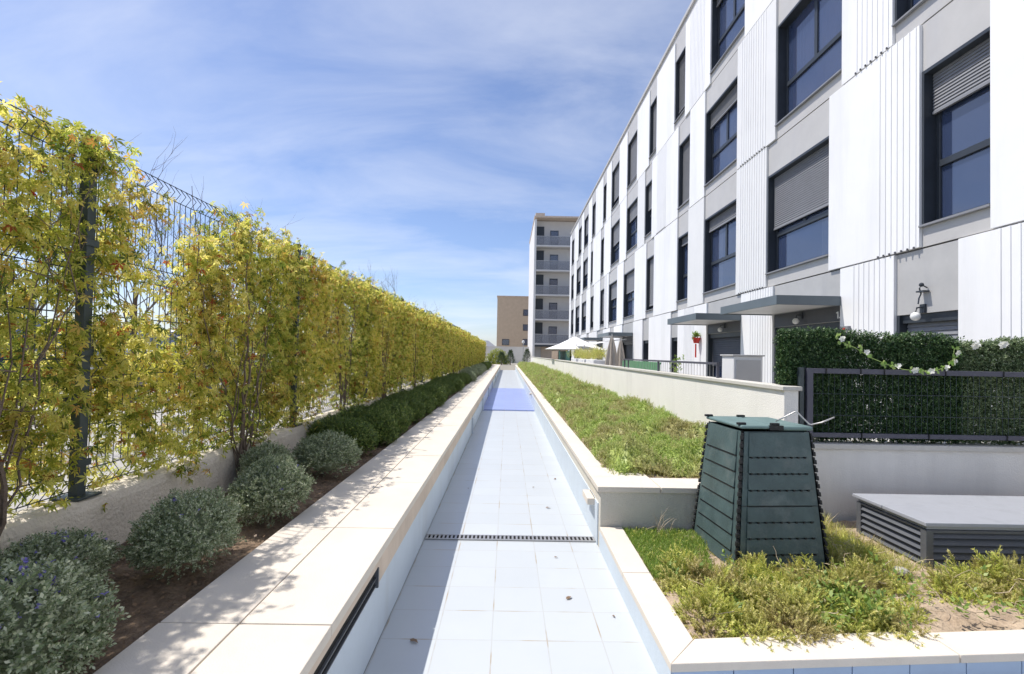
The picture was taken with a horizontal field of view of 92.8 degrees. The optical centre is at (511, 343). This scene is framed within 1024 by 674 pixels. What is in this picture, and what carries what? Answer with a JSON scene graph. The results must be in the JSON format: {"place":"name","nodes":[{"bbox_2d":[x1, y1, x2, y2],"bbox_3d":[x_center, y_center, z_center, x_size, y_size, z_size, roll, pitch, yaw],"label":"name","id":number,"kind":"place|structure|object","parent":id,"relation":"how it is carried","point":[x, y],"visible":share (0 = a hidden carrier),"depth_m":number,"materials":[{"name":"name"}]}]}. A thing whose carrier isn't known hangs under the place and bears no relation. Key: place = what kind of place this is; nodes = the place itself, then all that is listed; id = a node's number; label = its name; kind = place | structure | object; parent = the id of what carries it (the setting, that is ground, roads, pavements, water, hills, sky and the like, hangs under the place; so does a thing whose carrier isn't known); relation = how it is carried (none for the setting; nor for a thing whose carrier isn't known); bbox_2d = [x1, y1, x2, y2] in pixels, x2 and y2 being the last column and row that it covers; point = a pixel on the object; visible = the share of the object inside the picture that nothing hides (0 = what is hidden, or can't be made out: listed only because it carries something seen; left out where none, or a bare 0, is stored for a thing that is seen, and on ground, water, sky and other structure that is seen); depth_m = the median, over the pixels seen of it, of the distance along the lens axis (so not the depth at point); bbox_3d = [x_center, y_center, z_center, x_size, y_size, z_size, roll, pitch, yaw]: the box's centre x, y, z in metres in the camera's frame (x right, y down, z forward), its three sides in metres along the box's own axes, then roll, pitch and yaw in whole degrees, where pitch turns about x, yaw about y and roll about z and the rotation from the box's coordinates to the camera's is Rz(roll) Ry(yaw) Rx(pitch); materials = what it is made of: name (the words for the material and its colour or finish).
{"place":"outdoors","nodes":[
{"label":"outdoors","id":0,"kind":"place"},
{"bbox_2d":[0,317,151,401],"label":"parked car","id":1,"kind":"object","parent":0,"point":[91,368],"visible":0.03,"depth_m":8.18,"materials":[{"name":"white paint"}]},
{"bbox_2d":[96,324,222,385],"bbox_3d":[-9.302,0.301,12.012,4.220,1.475,2.060,1,-1,0],"label":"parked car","id":2,"kind":"object","parent":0,"point":[172,341],"visible":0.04,"depth_m":11.55,"materials":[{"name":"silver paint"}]},
{"bbox_2d":[0,359,517,672],"bbox_3d":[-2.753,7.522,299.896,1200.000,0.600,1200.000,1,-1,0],"label":"ground","id":3,"kind":"structure","parent":0,"point":[508,366],"depth_m":4.64,"materials":[{"name":"beige concrete"}]},
{"bbox_2d":[0,132,185,434],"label":"bare tree","id":4,"kind":"object","parent":3,"relation":"on","point":[41,307],"visible":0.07,"depth_m":4.75,"materials":[{"name":"brown plant"}]},
{"bbox_2d":[40,141,232,405],"bbox_3d":[-4.551,-0.660,6.070,2.776,3.342,2.413,0,-1,26],"label":"bare tree","id":5,"kind":"object","parent":3,"relation":"on","point":[136,297],"visible":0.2,"depth_m":5.97,"materials":[{"name":"brown plant"}]},
{"bbox_2d":[108,205,298,377],"bbox_3d":[-4.723,-0.629,7.504,2.664,3.334,1.857,2,-1,-27],"label":"bare tree","id":6,"kind":"object","parent":3,"relation":"on","point":[196,252],"visible":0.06,"depth_m":7.33,"materials":[{"name":"brown plant"}]},
{"bbox_2d":[0,365,473,560],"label":"concrete wall","id":7,"kind":"structure","parent":3,"relation":"on","point":[130,498],"depth_m":2.68,"materials":[{"name":"white concrete"}]},
{"bbox_2d":[0,99,479,511],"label":"wire fence","id":8,"kind":"object","parent":7,"relation":"on","point":[78,490],"visible":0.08,"depth_m":2.47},
{"bbox_2d":[93,364,499,673],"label":"basin wall","id":9,"kind":"structure","parent":3,"relation":"on","point":[316,587],"depth_m":2.31,"materials":[{"name":"concrete"}]},
{"bbox_2d":[485,348,509,364],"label":"yellow shrub","id":10,"kind":"object","parent":3,"relation":"on","point":[493,360],"visible":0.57,"depth_m":51.63,"materials":[{"name":"green plant"}]},
{"bbox_2d":[515,365,700,545],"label":"raised planter wall","id":11,"kind":"structure","parent":3,"relation":"on","point":[603,496],"depth_m":4.06,"materials":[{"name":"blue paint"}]},
{"bbox_2d":[521,369,699,478],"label":"raised planter soil","id":12,"kind":"structure","parent":11,"relation":"in","point":[654,472],"depth_m":4.59,"materials":[{"name":"brown soil"}]},
{"bbox_2d":[517,361,706,478],"bbox_3d":[1.404,1.414,25.175,1.836,0.594,41.881,1,-1,0],"label":"juniper ground cover","id":13,"kind":"object","parent":12,"relation":"on","point":[556,378],"visible":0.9,"depth_m":5.97,"materials":[{"name":"green plant"}]},
{"bbox_2d":[530,357,801,424],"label":"terrace wall","id":14,"kind":"structure","parent":3,"relation":"on","point":[692,398],"depth_m":6.42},
{"bbox_2d":[623,359,719,377],"bbox_3d":[2.423,0.364,8.093,0.040,0.185,4.653,1,-1,0],"label":"terrace railing","id":15,"kind":"object","parent":14,"relation":"on","point":[717,364],"visible":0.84,"depth_m":7.26,"materials":[{"name":"metal"}]},
{"bbox_2d":[569,0,1023,440],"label":"apartment building","id":16,"kind":"structure","parent":3,"relation":"on","point":[771,167],"depth_m":9.34,"materials":[{"name":"paint"}]},
{"bbox_2d":[582,301,585,330],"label":"window","id":17,"kind":"structure","parent":16,"relation":"in","point":[584,303],"depth_m":37.57,"materials":[{"name":"glass"}]},
{"bbox_2d":[583,257,587,289],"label":"window","id":18,"kind":"structure","parent":16,"relation":"in","point":[585,266],"depth_m":37.09,"materials":[{"name":"glass"}]},
{"bbox_2d":[584,214,588,248],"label":"window","id":19,"kind":"structure","parent":16,"relation":"in","point":[587,218],"depth_m":37.01,"materials":[{"name":"glass"}]},
{"bbox_2d":[599,289,603,325],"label":"window","id":20,"kind":"structure","parent":16,"relation":"in","point":[602,291],"depth_m":30.10,"materials":[{"name":"glass"}]},
{"bbox_2d":[600,238,603,274],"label":"window","id":21,"kind":"structure","parent":16,"relation":"in","point":[602,241],"depth_m":30.17,"materials":[{"name":"glass"}]},
{"bbox_2d":[608,280,616,322],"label":"window","id":22,"kind":"structure","parent":16,"relation":"in","point":[613,286],"depth_m":27.27,"materials":[{"name":"glass"}]},
{"bbox_2d":[610,218,619,266],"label":"window","id":23,"kind":"structure","parent":16,"relation":"in","point":[615,231],"depth_m":26.83,"materials":[{"name":"glass"}]},
{"bbox_2d":[611,160,619,210],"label":"window","id":24,"kind":"structure","parent":16,"relation":"in","point":[615,174],"depth_m":26.98,"materials":[{"name":"metal"}]},
{"bbox_2d":[623,342,632,360],"bbox_3d":[5.622,0.983,23.087,0.280,2.120,2.100,1,-1,0],"label":"terrace door","id":25,"kind":"structure","parent":16,"relation":"in","point":[627,346],"depth_m":23.41,"materials":[{"name":"glass"}]},
{"bbox_2d":[623,268,634,318],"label":"window","id":26,"kind":"structure","parent":16,"relation":"in","point":[629,276],"depth_m":23.65,"materials":[{"name":"glass"}]},
{"bbox_2d":[626,197,637,252],"bbox_3d":[5.721,-5.496,22.682,0.340,2.180,2.040,1,-1,0],"label":"window","id":27,"kind":"structure","parent":16,"relation":"in","point":[632,211],"depth_m":23.26,"materials":[{"name":"glass"}]},
{"bbox_2d":[627,131,636,188],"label":"window","id":28,"kind":"structure","parent":16,"relation":"in","point":[632,146],"depth_m":23.29,"materials":[{"name":"metal"}]},
{"bbox_2d":[644,180,651,237],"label":"window","id":29,"kind":"structure","parent":16,"relation":"in","point":[648,212],"depth_m":20.47,"materials":[{"name":"metal"}]},
{"bbox_2d":[645,255,653,311],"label":"window","id":30,"kind":"structure","parent":16,"relation":"in","point":[650,261],"depth_m":20.03,"materials":[{"name":"glass"}]},
{"bbox_2d":[649,96,656,158],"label":"window","id":31,"kind":"structure","parent":16,"relation":"in","point":[653,108],"depth_m":19.96,"materials":[{"name":"metal"}]},
{"bbox_2d":[671,337,676,371],"bbox_3d":[5.681,0.848,16.588,0.280,2.120,0.700,1,-1,0],"label":"door","id":32,"kind":"structure","parent":16,"relation":"in","point":[674,340],"depth_m":16.90,"materials":[{"name":"glass"}]},
{"bbox_2d":[674,46,685,123],"bbox_3d":[5.838,-8.764,16.515,0.340,2.180,1.030,1,-1,0],"label":"window","id":33,"kind":"structure","parent":16,"relation":"in","point":[680,63],"depth_m":16.85,"materials":[{"name":"metal"}]},
{"bbox_2d":[676,232,687,301],"bbox_3d":[5.721,-2.496,15.948,0.340,2.180,1.000,1,-1,0],"label":"window","id":34,"kind":"structure","parent":16,"relation":"in","point":[682,240],"depth_m":16.38,"materials":[{"name":"glass"}]},
{"bbox_2d":[677,134,689,209],"bbox_3d":[5.782,-5.636,15.979,0.340,2.180,1.070,1,-1,0],"label":"window","id":35,"kind":"structure","parent":16,"relation":"in","point":[684,148],"depth_m":16.30,"materials":[{"name":"metal"}]},
{"bbox_2d":[702,199,735,293],"bbox_3d":[5.746,-2.553,13.204,0.340,2.180,2.030,1,-1,0],"label":"window","id":36,"kind":"structure","parent":16,"relation":"in","point":[720,228],"depth_m":13.51,"materials":[{"name":"glass"}]},
{"bbox_2d":[704,75,737,186],"bbox_3d":[5.806,-5.692,13.270,0.340,2.180,2.030,1,-1,0],"label":"window","id":37,"kind":"structure","parent":16,"relation":"in","point":[721,119],"depth_m":13.56,"materials":[{"name":"glass"}]},
{"bbox_2d":[707,331,740,377],"bbox_3d":[5.715,0.770,12.854,0.280,2.120,2.050,1,-1,0],"label":"terrace door","id":38,"kind":"structure","parent":16,"relation":"in","point":[729,342],"depth_m":13.29,"materials":[{"name":"metal"}]},
{"bbox_2d":[710,0,744,73],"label":"window","id":39,"kind":"structure","parent":16,"relation":"in","point":[728,16],"depth_m":13.55,"materials":[{"name":"glass"}]},
{"bbox_2d":[765,136,828,274],"bbox_3d":[5.778,-2.626,9.720,0.340,2.180,2.100,1,-1,0],"label":"window","id":40,"kind":"structure","parent":16,"relation":"in","point":[798,192],"depth_m":9.81,"materials":[{"name":"metal"}]},
{"bbox_2d":[774,322,839,438],"bbox_3d":[5.747,0.697,9.350,0.280,2.120,2.120,1,-1,0],"label":"terrace door","id":41,"kind":"structure","parent":16,"relation":"in","point":[832,324],"depth_m":9.34,"materials":[{"name":"metal"}]},
{"bbox_2d":[775,0,841,126],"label":"window","id":42,"kind":"structure","parent":16,"relation":"in","point":[809,51],"depth_m":9.75,"materials":[{"name":"glass"}]},
{"bbox_2d":[891,0,926,26],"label":"window","id":43,"kind":"structure","parent":16,"relation":"in","point":[903,8],"depth_m":7.25,"materials":[{"name":"metal"}]},
{"bbox_2d":[897,310,957,440],"bbox_3d":[5.771,0.640,6.621,0.280,2.120,1.020,1,-1,0],"label":"terrace door","id":44,"kind":"structure","parent":16,"relation":"in","point":[945,322],"depth_m":6.64,"materials":[{"name":"metal"}]},
{"bbox_2d":[918,26,989,227],"bbox_3d":[5.809,-2.698,6.266,0.340,2.180,0.990,1,-1,0],"label":"window","id":45,"kind":"structure","parent":16,"relation":"in","point":[956,88],"depth_m":6.40,"materials":[{"name":"glass"}]},
{"bbox_2d":[599,527,1023,673],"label":"planter wall","id":46,"kind":"structure","parent":3,"relation":"on","point":[672,646],"depth_m":2.32,"materials":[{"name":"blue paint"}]},
{"bbox_2d":[625,520,1023,639],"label":"planter soil","id":47,"kind":"structure","parent":46,"relation":"in","point":[957,622],"depth_m":2.71,"materials":[{"name":"brown soil"}]},
{"bbox_2d":[622,525,713,579],"bbox_3d":[1.181,1.462,3.458,0.644,0.060,0.900,1,-1,0],"label":"grass patch","id":48,"kind":"object","parent":47,"relation":"on","point":[645,537],"visible":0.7,"depth_m":3.54,"materials":[{"name":"green plant"}]},
{"bbox_2d":[626,525,721,594],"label":"seedling weeds","id":49,"kind":"object","parent":47,"relation":"on","point":[678,554],"visible":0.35,"depth_m":3.45,"materials":[{"name":"green plant"}]},
{"bbox_2d":[692,414,830,570],"bbox_3d":[1.784,1.034,3.571,0.672,0.971,0.672,1,-1,-5],"label":"compost bin","id":50,"kind":"object","parent":47,"relation":"on","point":[758,491],"visible":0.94,"depth_m":3.30,"materials":[{"name":"green plastic"}]},
{"bbox_2d":[645,508,1023,627],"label":"dry twigs","id":51,"kind":"object","parent":47,"relation":"on","point":[845,565],"visible":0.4,"depth_m":3.07,"materials":[{"name":"plant"}]},
{"bbox_2d":[654,527,1023,652],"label":"juniper patches","id":52,"kind":"object","parent":47,"relation":"on","point":[783,601],"visible":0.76,"depth_m":2.77,"materials":[{"name":"green plant"}]},
{"bbox_2d":[661,549,1023,633],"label":"broad leaved weeds","id":53,"kind":"object","parent":47,"relation":"on","point":[867,600],"visible":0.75,"depth_m":2.67,"materials":[{"name":"green plant"}]},
{"bbox_2d":[822,510,932,584],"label":"weed tufts","id":54,"kind":"object","parent":47,"relation":"on","point":[841,533],"visible":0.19,"depth_m":3.39,"materials":[{"name":"green plant"}]},
{"bbox_2d":[852,493,1023,567],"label":"louvred box","id":55,"kind":"object","parent":47,"relation":"on","point":[936,527],"visible":0.78,"depth_m":3.48,"materials":[{"name":"metal"}]},
{"bbox_2d":[812,439,1023,522],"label":"garden wall","id":56,"kind":"structure","parent":3,"relation":"on","point":[846,471],"depth_m":4.31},
{"bbox_2d":[772,326,970,443],"bbox_3d":[3.265,0.381,4.448,1.705,1.095,0.257,1,-1,1],"label":"artificial hedge","id":57,"kind":"object","parent":56,"relation":"on","point":[937,350],"visible":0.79,"depth_m":4.41,"materials":[{"name":"green plastic"}]},
{"bbox_2d":[835,333,962,374],"bbox_3d":[3.462,0.092,4.329,1.140,0.366,0.131,1,-1,0],"label":"flower garland","id":58,"kind":"object","parent":57,"relation":"attached to","point":[952,362],"visible":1,"depth_m":4.31,"materials":[{"name":"white plant"}]},
{"bbox_2d":[797,367,1023,440],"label":"steel fence","id":59,"kind":"object","parent":56,"relation":"on","point":[807,414],"visible":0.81,"depth_m":4.33,"materials":[{"name":"metal"}]},
{"bbox_2d":[944,336,1023,444],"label":"artificial hedge","id":60,"kind":"object","parent":56,"relation":"on","point":[996,358],"visible":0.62,"depth_m":4.46,"materials":[{"name":"green plastic"}]},
{"bbox_2d":[971,341,1009,349],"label":"white flowers","id":61,"kind":"object","parent":60,"relation":"attached to","point":[977,345],"visible":1,"depth_m":4.40,"materials":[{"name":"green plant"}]},
{"bbox_2d":[47,376,477,673],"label":"planting bed soil","id":62,"kind":"structure","parent":0,"point":[154,608],"depth_m":2.26,"materials":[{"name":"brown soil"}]},
{"bbox_2d":[0,525,124,589],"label":"lavender shrub","id":63,"kind":"object","parent":62,"relation":"on","point":[81,546],"visible":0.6,"depth_m":1.97,"materials":[{"name":"green plant"}]},
{"bbox_2d":[0,555,130,673],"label":"lavender shrub","id":64,"kind":"object","parent":62,"relation":"on","point":[44,614],"visible":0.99,"depth_m":1.47,"materials":[{"name":"green plant"}]},
{"bbox_2d":[0,81,143,554],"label":"climbing creeper","id":65,"kind":"object","parent":62,"relation":"on","point":[14,421],"visible":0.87,"depth_m":2.18,"materials":[{"name":"yellow plant"}]},
{"bbox_2d":[17,130,323,507],"bbox_3d":[-2.131,0.007,3.667,0.671,2.245,2.822,1,-1,0],"label":"climbing creeper","id":66,"kind":"object","parent":62,"relation":"on","point":[263,325],"visible":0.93,"depth_m":3.20,"materials":[{"name":"yellow plant"}]},
{"bbox_2d":[119,486,246,584],"bbox_3d":[-1.532,0.905,2.288,0.494,0.466,0.425,-8,0,-29],"label":"lavender shrub","id":67,"kind":"object","parent":62,"relation":"on","point":[194,531],"visible":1,"depth_m":2.20,"materials":[{"name":"green plant"}]},
{"bbox_2d":[235,439,294,475],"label":"lavender shrub","id":68,"kind":"object","parent":62,"relation":"on","point":[256,453],"visible":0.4,"depth_m":3.64,"materials":[{"name":"green plant"}]},
{"bbox_2d":[225,452,316,527],"bbox_3d":[-1.521,0.934,3.042,0.453,0.473,0.544,-1,7,36],"label":"lavender shrub","id":69,"kind":"object","parent":62,"relation":"on","point":[264,488],"visible":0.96,"depth_m":2.94,"materials":[{"name":"green plant"}]},
{"bbox_2d":[289,429,362,478],"bbox_3d":[-1.547,0.952,4.097,0.583,0.463,0.522,-4,-9,-10],"label":"lavender shrub","id":70,"kind":"object","parent":62,"relation":"on","point":[321,453],"visible":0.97,"depth_m":3.98,"materials":[{"name":"green plant"}]},
{"bbox_2d":[306,412,350,436],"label":"clipped shrub","id":71,"kind":"object","parent":62,"relation":"on","point":[323,425],"visible":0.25,"depth_m":5.08,"materials":[{"name":"green plant"}]},
{"bbox_2d":[278,248,383,430],"bbox_3d":[-2.184,0.072,6.099,0.704,2.213,2.838,1,-1,0],"label":"climbing creeper","id":72,"kind":"object","parent":62,"relation":"on","point":[344,369],"visible":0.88,"depth_m":5.74,"materials":[{"name":"yellow plant"}]},
{"bbox_2d":[334,404,367,419],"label":"clipped shrub","id":73,"kind":"object","parent":62,"relation":"on","point":[350,412],"visible":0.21,"depth_m":5.78,"materials":[{"name":"green plant"}]},
{"bbox_2d":[326,416,378,456],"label":"clipped shrub","id":74,"kind":"object","parent":62,"relation":"on","point":[364,433],"visible":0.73,"depth_m":4.80,"materials":[{"name":"green plant"}]},
{"bbox_2d":[357,405,401,446],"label":"clipped shrub","id":75,"kind":"object","parent":62,"relation":"on","point":[378,419],"visible":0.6,"depth_m":5.44,"materials":[{"name":"green plant"}]},
{"bbox_2d":[347,283,414,402],"bbox_3d":[-2.181,0.120,8.535,0.639,2.221,2.833,1,-1,0],"label":"climbing creeper","id":76,"kind":"object","parent":62,"relation":"on","point":[385,340],"visible":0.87,"depth_m":8.19,"materials":[{"name":"yellow plant"}]},
{"bbox_2d":[374,399,410,436],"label":"clipped shrub","id":77,"kind":"object","parent":62,"relation":"on","point":[397,411],"visible":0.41,"depth_m":6.10,"materials":[{"name":"green plant"}]},
{"bbox_2d":[385,399,415,426],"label":"clipped shrub","id":78,"kind":"object","parent":62,"relation":"on","point":[411,414],"visible":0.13,"depth_m":6.76,"materials":[{"name":"green plant"}]},
{"bbox_2d":[396,395,425,422],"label":"clipped shrub","id":79,"kind":"object","parent":62,"relation":"on","point":[417,406],"visible":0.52,"depth_m":7.32,"materials":[{"name":"green plant"}]},
{"bbox_2d":[394,298,432,386],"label":"climbing creeper","id":80,"kind":"object","parent":62,"relation":"on","point":[415,340],"visible":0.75,"depth_m":10.77,"materials":[{"name":"yellow plant"}]},
{"bbox_2d":[403,390,434,417],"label":"clipped shrub","id":81,"kind":"object","parent":62,"relation":"on","point":[427,402],"visible":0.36,"depth_m":7.95,"materials":[{"name":"green plant"}]},
{"bbox_2d":[418,383,446,408],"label":"clipped shrub","id":82,"kind":"object","parent":62,"relation":"on","point":[437,393],"visible":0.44,"depth_m":9.18,"materials":[{"name":"green plant"}]},
{"bbox_2d":[423,312,445,381],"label":"climbing creeper","id":83,"kind":"object","parent":62,"relation":"on","point":[433,369],"visible":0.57,"depth_m":13.18,"materials":[{"name":"yellow plant"}]},
{"bbox_2d":[437,316,452,376],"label":"climbing creeper","id":84,"kind":"object","parent":62,"relation":"on","point":[444,337],"visible":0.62,"depth_m":15.59,"materials":[{"name":"yellow plant"}]},
{"bbox_2d":[447,323,459,372],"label":"climbing creeper","id":85,"kind":"object","parent":62,"relation":"on","point":[453,349],"visible":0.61,"depth_m":18.15,"materials":[{"name":"yellow plant"}]},
{"bbox_2d":[444,377,464,393],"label":"clipped shrub","id":86,"kind":"object","parent":62,"relation":"on","point":[459,384],"visible":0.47,"depth_m":12.79,"materials":[{"name":"green plant"}]},
{"bbox_2d":[456,327,466,372],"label":"climbing creeper","id":87,"kind":"object","parent":62,"relation":"on","point":[462,345],"visible":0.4,"depth_m":20.71,"materials":[{"name":"yellow plant"}]},
{"bbox_2d":[461,330,470,368],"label":"climbing creeper","id":88,"kind":"object","parent":62,"relation":"on","point":[465,357],"visible":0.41,"depth_m":22.92,"materials":[{"name":"yellow plant"}]},
{"bbox_2d":[466,332,474,367],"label":"climbing creeper","id":89,"kind":"object","parent":62,"relation":"on","point":[469,346],"visible":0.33,"depth_m":25.30,"materials":[{"name":"yellow plant"}]},
{"bbox_2d":[0,0,691,345],"label":"sky","id":90,"kind":"structure","parent":0,"point":[425,140],"materials":[{"name":"blue"}]},
{"bbox_2d":[488,346,528,362],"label":"white garden wall","id":91,"kind":"structure","parent":0,"point":[518,352],"depth_m":59.99,"materials":[{"name":"white paint"}]},
{"bbox_2d":[484,388,533,410],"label":"blue basin floor","id":92,"kind":"structure","parent":0,"point":[507,399],"depth_m":15.80,"materials":[{"name":"tile"}]},
{"bbox_2d":[364,370,657,673],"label":"basin floor","id":93,"kind":"structure","parent":0,"point":[481,607],"depth_m":3.27,"materials":[{"name":"white tile"}]},
{"bbox_2d":[425,534,595,541],"bbox_3d":[-0.015,1.630,4.087,1.415,0.011,0.100,1,-1,0],"label":"drain grate","id":94,"kind":"object","parent":93,"relation":"on","point":[510,537],"visible":1,"depth_m":4.09,"materials":[{"name":"metal"}]},
{"bbox_2d":[497,296,528,346],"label":"brick building","id":95,"kind":"structure","parent":0,"point":[512,321],"depth_m":85.10,"materials":[{"name":"brick"}]},
{"bbox_2d":[528,213,578,359],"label":"tower block","id":96,"kind":"structure","parent":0,"point":[549,284],"depth_m":59.40,"materials":[{"name":"paint"}]},
{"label":"terrace paving","id":97,"kind":"structure","parent":0,"visible":0},
{"bbox_2d":[558,350,571,360],"bbox_3d":[2.731,1.189,25.507,0.090,1.700,5.000,1,-1,0],"label":"green board screen","id":98,"kind":"object","parent":97,"relation":"on","point":[563,355],"visible":0.36,"depth_m":25.20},
{"bbox_2d":[546,336,604,352],"bbox_3d":[3.359,0.812,26.020,3.141,2.500,3.141,1,-1,0],"label":"open parasol","id":99,"kind":"object","parent":97,"relation":"on","point":[569,344],"visible":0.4,"depth_m":25.27,"materials":[{"name":"white fabric"}]},
{"bbox_2d":[585,345,606,364],"bbox_3d":[3.014,0.926,17.193,1.018,1.887,1.858,1,-1,0],"label":"planter box","id":100,"kind":"object","parent":97,"relation":"on","point":[595,353],"visible":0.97,"depth_m":16.70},
{"bbox_2d":[605,334,617,365],"bbox_3d":[3.248,0.762,15.918,0.500,2.170,0.487,1,-1,0],"label":"closed parasol","id":101,"kind":"object","parent":97,"relation":"on","point":[611,357],"visible":0.43,"depth_m":15.84,"materials":[{"name":"beige fabric"}]},
{"bbox_2d":[617,338,624,366],"bbox_3d":[3.738,0.836,16.821,0.500,2.080,0.487,1,-1,0],"label":"closed parasol","id":102,"kind":"object","parent":97,"relation":"on","point":[620,354],"visible":0.36,"depth_m":16.76,"materials":[{"name":"beige fabric"}]},
{"bbox_2d":[622,360,660,369],"bbox_3d":[2.903,1.071,11.152,0.040,1.340,3.090,1,-1,0],"label":"green slat screen","id":103,"kind":"object","parent":97,"relation":"on","point":[647,365],"visible":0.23,"depth_m":10.90,"materials":[{"name":"green plastic"}]},
{"bbox_2d":[720,354,764,381],"bbox_3d":[3.150,0.901,6.692,0.430,1.500,0.400,1,-1,0],"label":"utility cabinet","id":104,"kind":"object","parent":97,"relation":"on","point":[744,367],"visible":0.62,"depth_m":6.52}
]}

